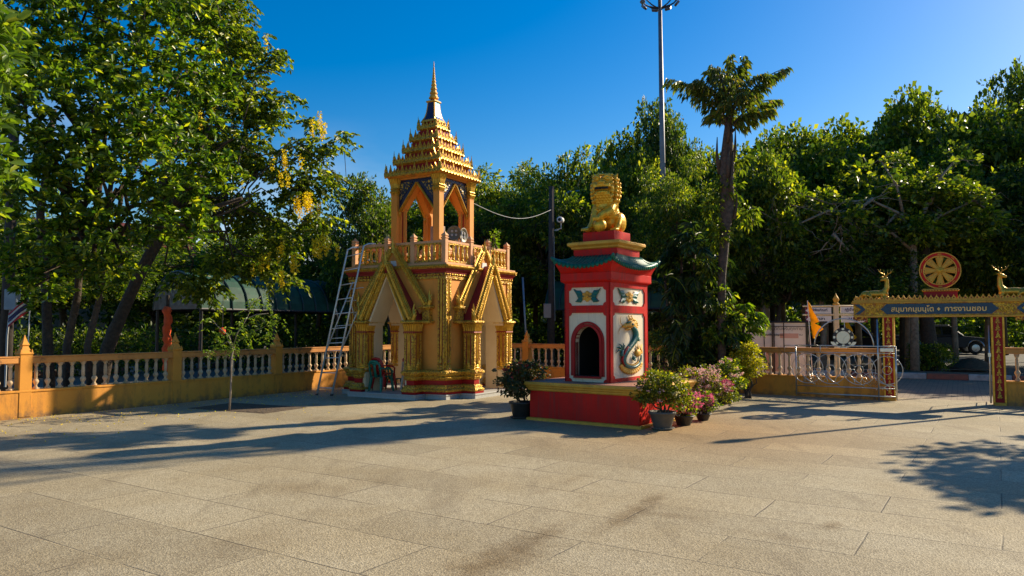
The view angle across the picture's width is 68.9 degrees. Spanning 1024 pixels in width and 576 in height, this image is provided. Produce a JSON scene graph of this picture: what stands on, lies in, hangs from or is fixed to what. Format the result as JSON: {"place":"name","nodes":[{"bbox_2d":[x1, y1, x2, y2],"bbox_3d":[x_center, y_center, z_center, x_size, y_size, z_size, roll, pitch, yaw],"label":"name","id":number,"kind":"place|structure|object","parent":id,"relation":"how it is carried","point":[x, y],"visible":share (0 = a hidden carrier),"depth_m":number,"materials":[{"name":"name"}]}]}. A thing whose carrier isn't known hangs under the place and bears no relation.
{"place":"outdoors","nodes":[
{"label":"outdoors","id":0,"kind":"place"},
{"bbox_2d":[12,361,386,388],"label":"road along left wall","id":1,"kind":"structure","parent":0,"point":[120,379],"depth_m":24.61,"materials":[{"name":"concrete"}]},
{"bbox_2d":[0,103,20,390],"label":"tree","id":2,"kind":"object","parent":1,"relation":"on","point":[9,302],"visible":0.43,"depth_m":17.37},
{"bbox_2d":[8,300,29,342],"bbox_3d":[-10.253,1.258,15.500,0.398,2.320,0.064,1,-3,-20],"label":"striped flag","id":3,"kind":"object","parent":1,"relation":"on","point":[19,311],"visible":0.76,"depth_m":15.51,"materials":[{"name":"fabric"}]},
{"bbox_2d":[0,0,255,387],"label":"broadleaf tree","id":4,"kind":"object","parent":1,"relation":"on","point":[94,223],"visible":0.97,"depth_m":14.68,"materials":[{"name":"green plant"}]},
{"bbox_2d":[161,295,172,370],"bbox_3d":[-9.915,1.463,21.445,0.287,2.520,0.282,0,-3,0],"label":"flag","id":5,"kind":"object","parent":1,"relation":"on","point":[166,327],"visible":0.65,"depth_m":21.39,"materials":[{"name":"orange fabric"}]},
{"bbox_2d":[96,0,362,384],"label":"golden shower tree","id":6,"kind":"object","parent":1,"relation":"on","point":[243,43],"visible":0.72,"depth_m":18.68,"materials":[{"name":"green plant"}]},
{"bbox_2d":[152,270,389,378],"bbox_3d":[-7.833,1.306,25.959,2.260,3.299,8.656,-2,-3,31],"label":"barrel shelter","id":7,"kind":"object","parent":1,"relation":"on","point":[301,301],"visible":0.47,"depth_m":24.19,"materials":[{"name":"paint"}]},
{"bbox_2d":[272,223,352,366],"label":"dense tree","id":8,"kind":"object","parent":1,"relation":"on","point":[311,269],"visible":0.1,"depth_m":29.03,"materials":[{"name":"green plant"}]},
{"bbox_2d":[315,171,390,308],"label":"dense tree","id":9,"kind":"object","parent":1,"relation":"on","point":[372,225],"visible":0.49,"depth_m":26.52,"materials":[{"name":"green plant"}]},
{"bbox_2d":[354,201,422,362],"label":"dense tree","id":10,"kind":"object","parent":1,"relation":"on","point":[411,215],"visible":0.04,"depth_m":30.67,"materials":[{"name":"green plant"}]},
{"bbox_2d":[444,162,570,305],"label":"feathery tree","id":11,"kind":"object","parent":1,"relation":"on","point":[479,217],"visible":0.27,"depth_m":29.50,"materials":[{"name":"green plant"}]},
{"bbox_2d":[0,387,1023,575],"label":"plaza paving","id":12,"kind":"structure","parent":0,"point":[759,485],"depth_m":7.25,"materials":[{"name":"stone"}]},
{"bbox_2d":[0,0,41,219],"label":"overhanging tree","id":13,"kind":"object","parent":12,"relation":"on","point":[13,29],"visible":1,"depth_m":9.23,"materials":[{"name":"green plant"}]},
{"bbox_2d":[2,388,336,445],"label":"fallen petals","id":14,"kind":"object","parent":12,"relation":"on","point":[167,411],"visible":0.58,"depth_m":13.78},
{"bbox_2d":[188,403,306,413],"bbox_3d":[-5.190,2.348,14.659,2.000,0.012,1.170,-1,-3,26],"label":"tree pit","id":15,"kind":"object","parent":12,"relation":"on","point":[248,408],"visible":1,"depth_m":14.62,"materials":[{"name":"soil"}]},
{"bbox_2d":[195,294,291,410],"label":"young tree","id":16,"kind":"object","parent":15,"relation":"on","point":[233,345],"visible":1,"depth_m":14.13,"materials":[{"name":"green plant"}]},
{"bbox_2d":[315,243,375,395],"bbox_3d":[-3.902,0.714,17.614,1.377,3.592,0.398,1,-3,-20],"label":"ladder","id":17,"kind":"object","parent":12,"relation":"on","point":[345,327],"visible":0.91,"depth_m":17.57,"materials":[{"name":"metal"}]},
{"bbox_2d":[341,63,516,399],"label":"bell tower","id":18,"kind":"structure","parent":12,"relation":"on","point":[451,323],"depth_m":17.38,"materials":[{"name":"gold stone"}]},
{"bbox_2d":[368,360,393,391],"bbox_3d":[-3.028,2.013,17.188,0.467,0.725,0.488,-2,-4,37],"label":"plastic chair","id":19,"kind":"object","parent":18,"relation":"on","point":[374,363],"visible":0.95,"depth_m":17.08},
{"bbox_2d":[371,357,396,388],"bbox_3d":[-2.979,1.956,17.252,0.467,0.725,0.488,-3,-4,41],"label":"plastic chair","id":20,"kind":"object","parent":19,"relation":"on","point":[384,373],"visible":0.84,"depth_m":17.15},
{"bbox_2d":[447,226,464,261],"bbox_3d":[-1.321,-0.984,17.651,0.375,0.955,0.292,-1,-3,12],"label":"horn loudspeaker","id":21,"kind":"object","parent":18,"relation":"on","point":[453,232],"visible":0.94,"depth_m":17.57,"materials":[{"name":"white paint"}]},
{"bbox_2d":[488,229,500,249],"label":"balcony plant","id":22,"kind":"object","parent":18,"relation":"on","point":[495,245],"visible":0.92,"depth_m":18.30,"materials":[{"name":"green plant"}]},
{"bbox_2d":[491,359,550,418],"bbox_3d":[0.191,1.759,13.130,0.730,1.034,1.455,-2,-4,38],"label":"potted bougainvillea","id":23,"kind":"object","parent":12,"relation":"on","point":[514,385],"visible":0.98,"depth_m":12.89,"materials":[{"name":"green plant"}]},
{"bbox_2d":[524,230,696,429],"bbox_3d":[1.760,0.651,13.170,2.218,3.272,2.268,-2,-4,35],"label":"incense furnace","id":24,"kind":"object","parent":12,"relation":"on","point":[605,277],"visible":0.99,"depth_m":12.71,"materials":[{"name":"red paint"}]},
{"bbox_2d":[581,173,625,231],"bbox_3d":[1.696,-1.494,13.363,0.586,1.059,0.890,-2,-4,35],"label":"lion statue","id":25,"kind":"object","parent":24,"relation":"on","point":[605,197],"visible":0.95,"depth_m":13.14,"materials":[{"name":"gold metal"}]},
{"bbox_2d":[629,367,692,430],"bbox_3d":[2.343,1.722,11.653,1.035,0.955,0.718,0,-3,-9],"label":"potted bougainvillea","id":26,"kind":"object","parent":12,"relation":"on","point":[662,389],"visible":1,"depth_m":11.54,"materials":[{"name":"green plant"}]},
{"bbox_2d":[668,384,707,425],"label":"potted bougainvillea","id":27,"kind":"object","parent":12,"relation":"on","point":[684,418],"visible":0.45,"depth_m":12.04,"materials":[{"name":"green plant"}]},
{"bbox_2d":[648,326,730,392],"bbox_3d":[4.064,1.678,16.973,2.152,1.639,1.166,0,-3,0],"label":"shrub","id":28,"kind":"object","parent":12,"relation":"on","point":[660,351],"visible":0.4,"depth_m":16.88,"materials":[{"name":"green plant"}]},
{"bbox_2d":[512,331,883,399],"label":"boundary wall","id":29,"kind":"structure","parent":12,"relation":"on","point":[771,383],"depth_m":17.24,"materials":[{"name":"paint"}]},
{"bbox_2d":[673,363,742,410],"bbox_3d":[3.709,1.885,14.226,1.540,0.894,0.766,1,-3,-19],"label":"potted bougainvillea","id":30,"kind":"object","parent":12,"relation":"on","point":[710,382],"visible":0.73,"depth_m":14.15,"materials":[{"name":"pink plant"}]},
{"bbox_2d":[693,387,723,420],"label":"potted bougainvillea","id":31,"kind":"object","parent":12,"relation":"on","point":[703,415],"visible":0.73,"depth_m":12.67,"materials":[{"name":"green plant"}]},
{"bbox_2d":[647,219,769,378],"bbox_3d":[4.206,0.454,17.428,2.410,4.165,2.659,2,-4,-36],"label":"palm clump","id":32,"kind":"object","parent":12,"relation":"on","point":[690,312],"visible":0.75,"depth_m":17.12,"materials":[{"name":"green plant"}]},
{"bbox_2d":[696,356,748,404],"bbox_3d":[4.377,1.908,15.480,1.172,0.977,0.762,1,-3,-10],"label":"potted bougainvillea","id":33,"kind":"object","parent":12,"relation":"on","point":[732,373],"visible":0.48,"depth_m":15.44,"materials":[{"name":"green plant"}]},
{"bbox_2d":[661,54,793,376],"bbox_3d":[4.993,-1.453,16.970,2.641,7.885,2.256,2,-4,-36],"label":"fishtail palm","id":34,"kind":"object","parent":12,"relation":"on","point":[729,96],"visible":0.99,"depth_m":16.87,"materials":[{"name":"green plant"}]},
{"bbox_2d":[716,302,771,395],"bbox_3d":[5.355,1.427,17.322,1.444,2.182,1.473,0,-3,0],"label":"palm clump","id":35,"kind":"object","parent":12,"relation":"on","point":[757,322],"visible":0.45,"depth_m":17.00,"materials":[{"name":"green plant"}]},
{"bbox_2d":[729,341,767,398],"bbox_3d":[5.227,1.814,16.654,0.938,1.317,0.758,0,-3,0],"label":"yellow shrub","id":36,"kind":"object","parent":12,"relation":"on","point":[753,360],"visible":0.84,"depth_m":16.53,"materials":[{"name":"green plant"}]},
{"bbox_2d":[784,318,902,399],"bbox_3d":[7.269,1.546,16.465,2.404,1.764,0.074,-2,-3,31],"label":"gate leaf","id":37,"kind":"object","parent":12,"relation":"on","point":[843,338],"visible":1,"depth_m":16.39,"materials":[{"name":"silver metal"}]},
{"bbox_2d":[851,293,1023,405],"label":"gateway","id":38,"kind":"object","parent":12,"relation":"on","point":[995,308],"visible":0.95,"depth_m":15.57,"materials":[{"name":"gold metal"}]},
{"bbox_2d":[856,270,891,299],"bbox_3d":[7.970,-0.068,16.442,0.770,0.692,0.228,-2,-3,31],"label":"deer statue","id":39,"kind":"object","parent":38,"relation":"on","point":[883,292],"visible":0.88,"depth_m":16.34,"materials":[{"name":"gold metal"}]},
{"bbox_2d":[919,252,960,299],"bbox_3d":[9.069,-0.259,15.819,0.780,1.010,0.258,-2,-3,31],"label":"dharma wheel","id":40,"kind":"object","parent":38,"relation":"on","point":[941,289],"visible":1,"depth_m":15.79,"materials":[{"name":"red paint"}]},
{"bbox_2d":[988,325,991,402],"bbox_3d":[9.978,1.573,15.589,0.050,1.580,0.928,-2,-4,33],"label":"gate leaf","id":41,"kind":"object","parent":38,"relation":"attached to","point":[989,354],"visible":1,"depth_m":15.21,"materials":[{"name":"silver metal"}]},
{"bbox_2d":[992,265,1023,296],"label":"deer statue","id":42,"kind":"object","parent":38,"relation":"on","point":[1004,290],"visible":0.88,"depth_m":15.18,"materials":[{"name":"gold metal"}]},
{"bbox_2d":[1005,347,1023,406],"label":"boundary wall","id":43,"kind":"structure","parent":12,"relation":"on","point":[1015,392],"depth_m":15.00,"materials":[{"name":"paint"}]},
{"bbox_2d":[0,0,1023,260],"label":"sky","id":44,"kind":"structure","parent":0,"point":[516,80],"materials":[{"name":"blue"}]},
{"bbox_2d":[14,345,1022,379],"bbox_3d":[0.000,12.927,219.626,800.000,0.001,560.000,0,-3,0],"label":"ground","id":45,"kind":"structure","parent":0,"point":[983,350],"depth_m":33.76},
{"bbox_2d":[0,225,96,317],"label":"dense tree","id":46,"kind":"object","parent":45,"relation":"on","point":[60,302],"visible":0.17,"depth_m":23.89,"materials":[{"name":"green plant"}]},
{"bbox_2d":[1,209,158,367],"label":"dense tree","id":47,"kind":"object","parent":45,"relation":"on","point":[115,294],"visible":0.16,"depth_m":26.53,"materials":[{"name":"green plant"}]},
{"bbox_2d":[1,218,195,355],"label":"hedge","id":48,"kind":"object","parent":45,"relation":"on","point":[57,322],"depth_m":37.53,"materials":[{"name":"green plant"}]},
{"bbox_2d":[87,245,200,363],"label":"dense tree","id":49,"kind":"object","parent":45,"relation":"on","point":[161,268],"visible":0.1,"depth_m":31.27,"materials":[{"name":"green plant"}]},
{"bbox_2d":[12,357,344,378],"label":"kerb","id":50,"kind":"structure","parent":45,"relation":"on","point":[40,373],"depth_m":27.10,"materials":[{"name":"white paint"}]},
{"bbox_2d":[0,333,390,420],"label":"boundary wall","id":51,"kind":"structure","parent":45,"relation":"on","point":[23,398],"depth_m":15.31,"materials":[{"name":"paint"}]},
{"bbox_2d":[184,229,301,360],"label":"dense tree","id":52,"kind":"object","parent":45,"relation":"on","point":[197,264],"visible":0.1,"depth_m":33.05,"materials":[{"name":"green plant"}]},
{"bbox_2d":[12,319,715,375],"bbox_3d":[-5.339,2.187,27.789,27.500,2.236,5.371,1,-3,-13],"label":"hedge planting","id":53,"kind":"object","parent":45,"relation":"on","point":[144,342],"visible":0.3,"depth_m":27.46,"materials":[{"name":"green plant"}]},
{"bbox_2d":[0,205,1023,361],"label":"wood","id":54,"kind":"object","parent":45,"relation":"on","point":[304,319],"visible":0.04,"depth_m":36.73,"materials":[{"name":"green plant"}]},
{"bbox_2d":[544,186,558,365],"bbox_3d":[1.387,-0.324,26.517,0.540,6.631,0.330,0,-3,0],"label":"utility pole","id":55,"kind":"object","parent":45,"relation":"on","point":[549,310],"visible":0.88,"depth_m":26.45,"materials":[{"name":"grey metal"}]},
{"bbox_2d":[181,303,1023,353],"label":"belt planting","id":56,"kind":"object","parent":45,"relation":"on","point":[797,318],"visible":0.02,"depth_m":56.14,"materials":[{"name":"green plant"}]},
{"bbox_2d":[584,125,647,187],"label":"broadleaf tree","id":57,"kind":"object","parent":45,"relation":"on","point":[627,147],"visible":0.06,"depth_m":33.23,"materials":[{"name":"green plant"}]},
{"bbox_2d":[545,277,696,369],"bbox_3d":[3.984,1.316,27.137,5.252,3.400,2.100,-2,-3,31],"label":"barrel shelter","id":58,"kind":"object","parent":45,"relation":"on","point":[654,302],"visible":0.14,"depth_m":27.34,"materials":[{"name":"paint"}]},
{"bbox_2d":[630,184,745,298],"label":"feathery tree","id":59,"kind":"object","parent":45,"relation":"on","point":[650,238],"visible":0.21,"depth_m":25.49,"materials":[{"name":"green plant"}]},
{"bbox_2d":[647,149,744,337],"bbox_3d":[6.186,-0.914,24.994,3.277,7.604,3.081,0,-3,0],"label":"feathery tree","id":60,"kind":"object","parent":45,"relation":"on","point":[667,196],"visible":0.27,"depth_m":24.80,"materials":[{"name":"green plant"}]},
{"bbox_2d":[386,358,1023,380],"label":"kerb by gate","id":61,"kind":"structure","parent":45,"relation":"on","point":[947,376],"depth_m":22.89,"materials":[{"name":"white paint"}]},
{"bbox_2d":[619,162,695,365],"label":"feathery tree","id":62,"kind":"object","parent":61,"relation":"on","point":[639,205],"visible":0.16,"depth_m":27.66,"materials":[{"name":"green plant"}]},
{"bbox_2d":[184,243,1021,344],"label":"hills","id":63,"kind":"structure","parent":0,"point":[205,246],"depth_m":66.72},
{"bbox_2d":[312,351,1023,373],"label":"road behind gate","id":64,"kind":"structure","parent":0,"point":[1010,364],"depth_m":33.47,"materials":[{"name":"asphalt"}]},
{"bbox_2d":[486,165,562,354],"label":"feathery tree","id":65,"kind":"object","parent":64,"relation":"on","point":[521,313],"depth_m":37.93,"materials":[{"name":"green plant"}]},
{"bbox_2d":[488,157,576,360],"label":"feathery tree","id":66,"kind":"object","parent":64,"relation":"on","point":[518,173],"depth_m":33.85,"materials":[{"name":"green plant"}]},
{"bbox_2d":[539,150,582,253],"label":"open crowned tree","id":67,"kind":"object","parent":64,"relation":"on","point":[561,160],"visible":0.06,"depth_m":34.96,"materials":[{"name":"green plant"}]},
{"bbox_2d":[553,143,598,255],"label":"open crowned tree","id":68,"kind":"object","parent":64,"relation":"on","point":[585,168],"visible":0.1,"depth_m":34.43,"materials":[{"name":"green plant"}]},
{"bbox_2d":[576,137,617,186],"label":"open crowned tree","id":69,"kind":"object","parent":64,"relation":"on","point":[597,157],"visible":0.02,"depth_m":36.51,"materials":[{"name":"green plant"}]},
{"bbox_2d":[596,139,677,237],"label":"broadleaf tree","id":70,"kind":"object","parent":64,"relation":"on","point":[638,163],"visible":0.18,"depth_m":30.43,"materials":[{"name":"green plant"}]},
{"bbox_2d":[630,96,690,362],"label":"dense tree","id":71,"kind":"object","parent":64,"relation":"on","point":[652,122],"visible":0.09,"depth_m":32.88,"materials":[{"name":"green plant"}]},
{"bbox_2d":[644,111,706,179],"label":"dense tree","id":72,"kind":"object","parent":64,"relation":"on","point":[681,147],"visible":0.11,"depth_m":31.98,"materials":[{"name":"green plant"}]},
{"bbox_2d":[674,143,738,341],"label":"broadleaf tree","id":73,"kind":"object","parent":64,"relation":"on","point":[712,166],"visible":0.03,"depth_m":29.54,"materials":[{"name":"green plant"}]},
{"bbox_2d":[648,295,769,362],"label":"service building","id":74,"kind":"structure","parent":64,"relation":"on","point":[767,313],"depth_m":31.69,"materials":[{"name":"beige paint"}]},
{"bbox_2d":[706,141,826,311],"bbox_3d":[9.847,-1.456,30.205,5.187,9.224,5.364,0,-3,0],"label":"broadleaf tree","id":75,"kind":"object","parent":64,"relation":"on","point":[747,150],"visible":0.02,"depth_m":29.59,"materials":[{"name":"green plant"}]},
{"bbox_2d":[751,122,795,320],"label":"broadleaf tree","id":76,"kind":"object","parent":64,"relation":"on","point":[759,142],"depth_m":34.55,"materials":[{"name":"green plant"}]},
{"bbox_2d":[760,117,866,358],"bbox_3d":[12.259,-2.056,30.970,5.509,10.501,6.190,0,-3,0],"label":"broadleaf tree","id":77,"kind":"object","parent":64,"relation":"on","point":[801,155],"visible":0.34,"depth_m":29.75,"materials":[{"name":"green plant"}]},
{"bbox_2d":[771,185,893,368],"bbox_3d":[11.260,-0.390,26.661,4.773,6.728,4.099,0,-3,0],"label":"open crowned tree","id":78,"kind":"object","parent":64,"relation":"on","point":[856,230],"visible":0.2,"depth_m":25.90,"materials":[{"name":"green plant"}]},
{"bbox_2d":[809,324,898,355],"bbox_3d":[18.201,2.804,39.927,5.166,1.700,1.830,-2,-3,30],"label":"pickup truck","id":79,"kind":"object","parent":64,"relation":"on","point":[866,339],"visible":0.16,"depth_m":38.94,"materials":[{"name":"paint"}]},
{"bbox_2d":[816,112,916,362],"bbox_3d":[15.332,-2.346,33.172,6.281,11.307,6.289,0,-3,0],"label":"broadleaf tree","id":80,"kind":"object","parent":64,"relation":"on","point":[852,136],"visible":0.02,"depth_m":32.90,"materials":[{"name":"green plant"}]},
{"bbox_2d":[819,224,936,369],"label":"dense tree","id":81,"kind":"object","parent":64,"relation":"on","point":[873,282],"visible":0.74,"depth_m":25.38,"materials":[{"name":"green plant"}]},
{"bbox_2d":[747,125,1022,370],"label":"bare limbed tree","id":82,"kind":"object","parent":64,"relation":"on","point":[914,347],"visible":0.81,"depth_m":25.49,"materials":[{"name":"green plant"}]},
{"bbox_2d":[852,113,923,205],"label":"open crowned tree","id":83,"kind":"object","parent":64,"relation":"on","point":[874,136],"visible":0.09,"depth_m":31.42,"materials":[{"name":"green plant"}]},
{"bbox_2d":[844,146,984,369],"bbox_3d":[14.706,-1.139,28.064,4.981,8.371,5.567,0,-3,0],"label":"open crowned tree","id":84,"kind":"object","parent":64,"relation":"on","point":[877,182],"visible":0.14,"depth_m":27.62,"materials":[{"name":"green plant"}]},
{"bbox_2d":[887,267,952,366],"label":"feathery tree","id":85,"kind":"object","parent":64,"relation":"on","point":[901,337],"depth_m":29.80,"materials":[{"name":"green plant"}]},
{"bbox_2d":[840,165,1012,370],"bbox_3d":[14.601,-0.770,26.865,5.998,7.422,5.385,0,-3,0],"label":"roadside tree","id":86,"kind":"object","parent":64,"relation":"on","point":[948,190],"visible":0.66,"depth_m":25.62,"materials":[{"name":"green plant"}]},
{"bbox_2d":[900,340,959,371],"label":"shrub","id":87,"kind":"object","parent":64,"relation":"on","point":[944,354],"visible":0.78,"depth_m":25.75,"materials":[{"name":"green plant"}]},
{"bbox_2d":[856,80,1020,178],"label":"broadleaf tree","id":88,"kind":"object","parent":64,"relation":"on","point":[913,123],"visible":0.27,"depth_m":31.55,"materials":[{"name":"green plant"}]},
{"bbox_2d":[895,325,984,353],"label":"pickup truck","id":89,"kind":"object","parent":64,"relation":"on","point":[973,345],"visible":0.42,"depth_m":42.97,"materials":[{"name":"paint"}]},
{"bbox_2d":[904,139,1022,361],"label":"broadleaf tree","id":90,"kind":"object","parent":64,"relation":"on","point":[936,157],"visible":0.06,"depth_m":28.58,"materials":[{"name":"green plant"}]},
{"bbox_2d":[918,94,1023,362],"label":"broadleaf tree","id":91,"kind":"object","parent":64,"relation":"on","point":[1014,137],"visible":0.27,"depth_m":29.91,"materials":[{"name":"green plant"}]},
{"bbox_2d":[934,180,1023,363],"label":"feathery tree","id":92,"kind":"object","parent":64,"relation":"on","point":[958,284],"visible":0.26,"depth_m":26.76,"materials":[{"name":"green plant"}]},
{"bbox_2d":[960,157,1023,294],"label":"dense tree","id":93,"kind":"object","parent":64,"relation":"on","point":[1018,257],"visible":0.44,"depth_m":26.94,"materials":[{"name":"green plant"}]},
{"bbox_2d":[972,55,1023,125],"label":"dense tree","id":94,"kind":"object","parent":64,"relation":"on","point":[1015,78],"visible":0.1,"depth_m":34.47,"materials":[{"name":"green plant"}]},
{"bbox_2d":[385,357,1023,375],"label":"planting strip","id":95,"kind":"object","parent":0,"point":[926,372],"depth_m":24.33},
{"bbox_2d":[384,196,483,244],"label":"feathery tree","id":96,"kind":"object","parent":95,"relation":"on","point":[415,206],"visible":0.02,"depth_m":32.04,"materials":[{"name":"green plant"}]},
{"bbox_2d":[417,172,503,245],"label":"feathery tree","id":97,"kind":"object","parent":95,"relation":"on","point":[493,193],"visible":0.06,"depth_m":32.18,"materials":[{"name":"green plant"}]},
{"bbox_2d":[487,165,593,304],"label":"feathery tree","id":98,"kind":"object","parent":95,"relation":"on","point":[524,263],"visible":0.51,"depth_m":28.74,"materials":[{"name":"green plant"}]},
{"bbox_2d":[543,186,645,289],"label":"dense tree","id":99,"kind":"object","parent":95,"relation":"on","point":[588,195],"visible":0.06,"depth_m":29.27,"materials":[{"name":"green plant"}]},
{"bbox_2d":[640,0,679,363],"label":"light mast","id":100,"kind":"object","parent":95,"relation":"on","point":[659,8],"visible":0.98,"depth_m":29.38,"materials":[{"name":"metal"}]},
{"bbox_2d":[712,141,811,314],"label":"broadleaf tree","id":101,"kind":"object","parent":95,"relation":"on","point":[763,175],"visible":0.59,"depth_m":25.74,"materials":[{"name":"green plant"}]},
{"bbox_2d":[726,215,841,320],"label":"dense tree","id":102,"kind":"object","parent":95,"relation":"on","point":[779,298],"visible":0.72,"depth_m":25.94,"materials":[{"name":"green plant"}]},
{"bbox_2d":[945,358,991,369],"bbox_3d":[16.494,2.695,26.797,1.900,0.390,1.852,0,-3,0],"label":"soil mound","id":103,"kind":"object","parent":95,"relation":"on","point":[971,364],"visible":0.88,"depth_m":26.36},
{"bbox_2d":[814,289,833,359],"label":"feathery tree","id":104,"kind":"object","parent":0,"point":[830,331],"depth_m":35.84,"materials":[{"name":"green plant"}]},
{"bbox_2d":[841,376,992,401],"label":"entry path","id":105,"kind":"structure","parent":0,"point":[967,390],"depth_m":19.10,"materials":[{"name":"concrete"}]},
{"bbox_2d":[741,321,828,374],"bbox_3d":[6.748,1.733,19.186,2.572,1.748,0.089,-1,-3,26],"label":"banner stand","id":106,"kind":"object","parent":105,"relation":"on","point":[781,333],"visible":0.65,"depth_m":19.11,"materials":[{"name":"white plastic"}]},
{"bbox_2d":[807,300,822,373],"bbox_3d":[7.336,1.421,18.024,0.359,2.254,0.060,-1,-3,20],"label":"yellow pennant","id":107,"kind":"object","parent":105,"relation":"on","point":[815,328],"visible":0.86,"depth_m":18.07,"materials":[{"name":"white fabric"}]},
{"bbox_2d":[802,293,867,375],"bbox_3d":[8.388,1.374,19.358,1.614,2.484,0.180,0,-3,6],"label":"direction signpost","id":108,"kind":"object","parent":105,"relation":"on","point":[822,312],"visible":0.65,"depth_m":19.37,"materials":[{"name":"metal"}]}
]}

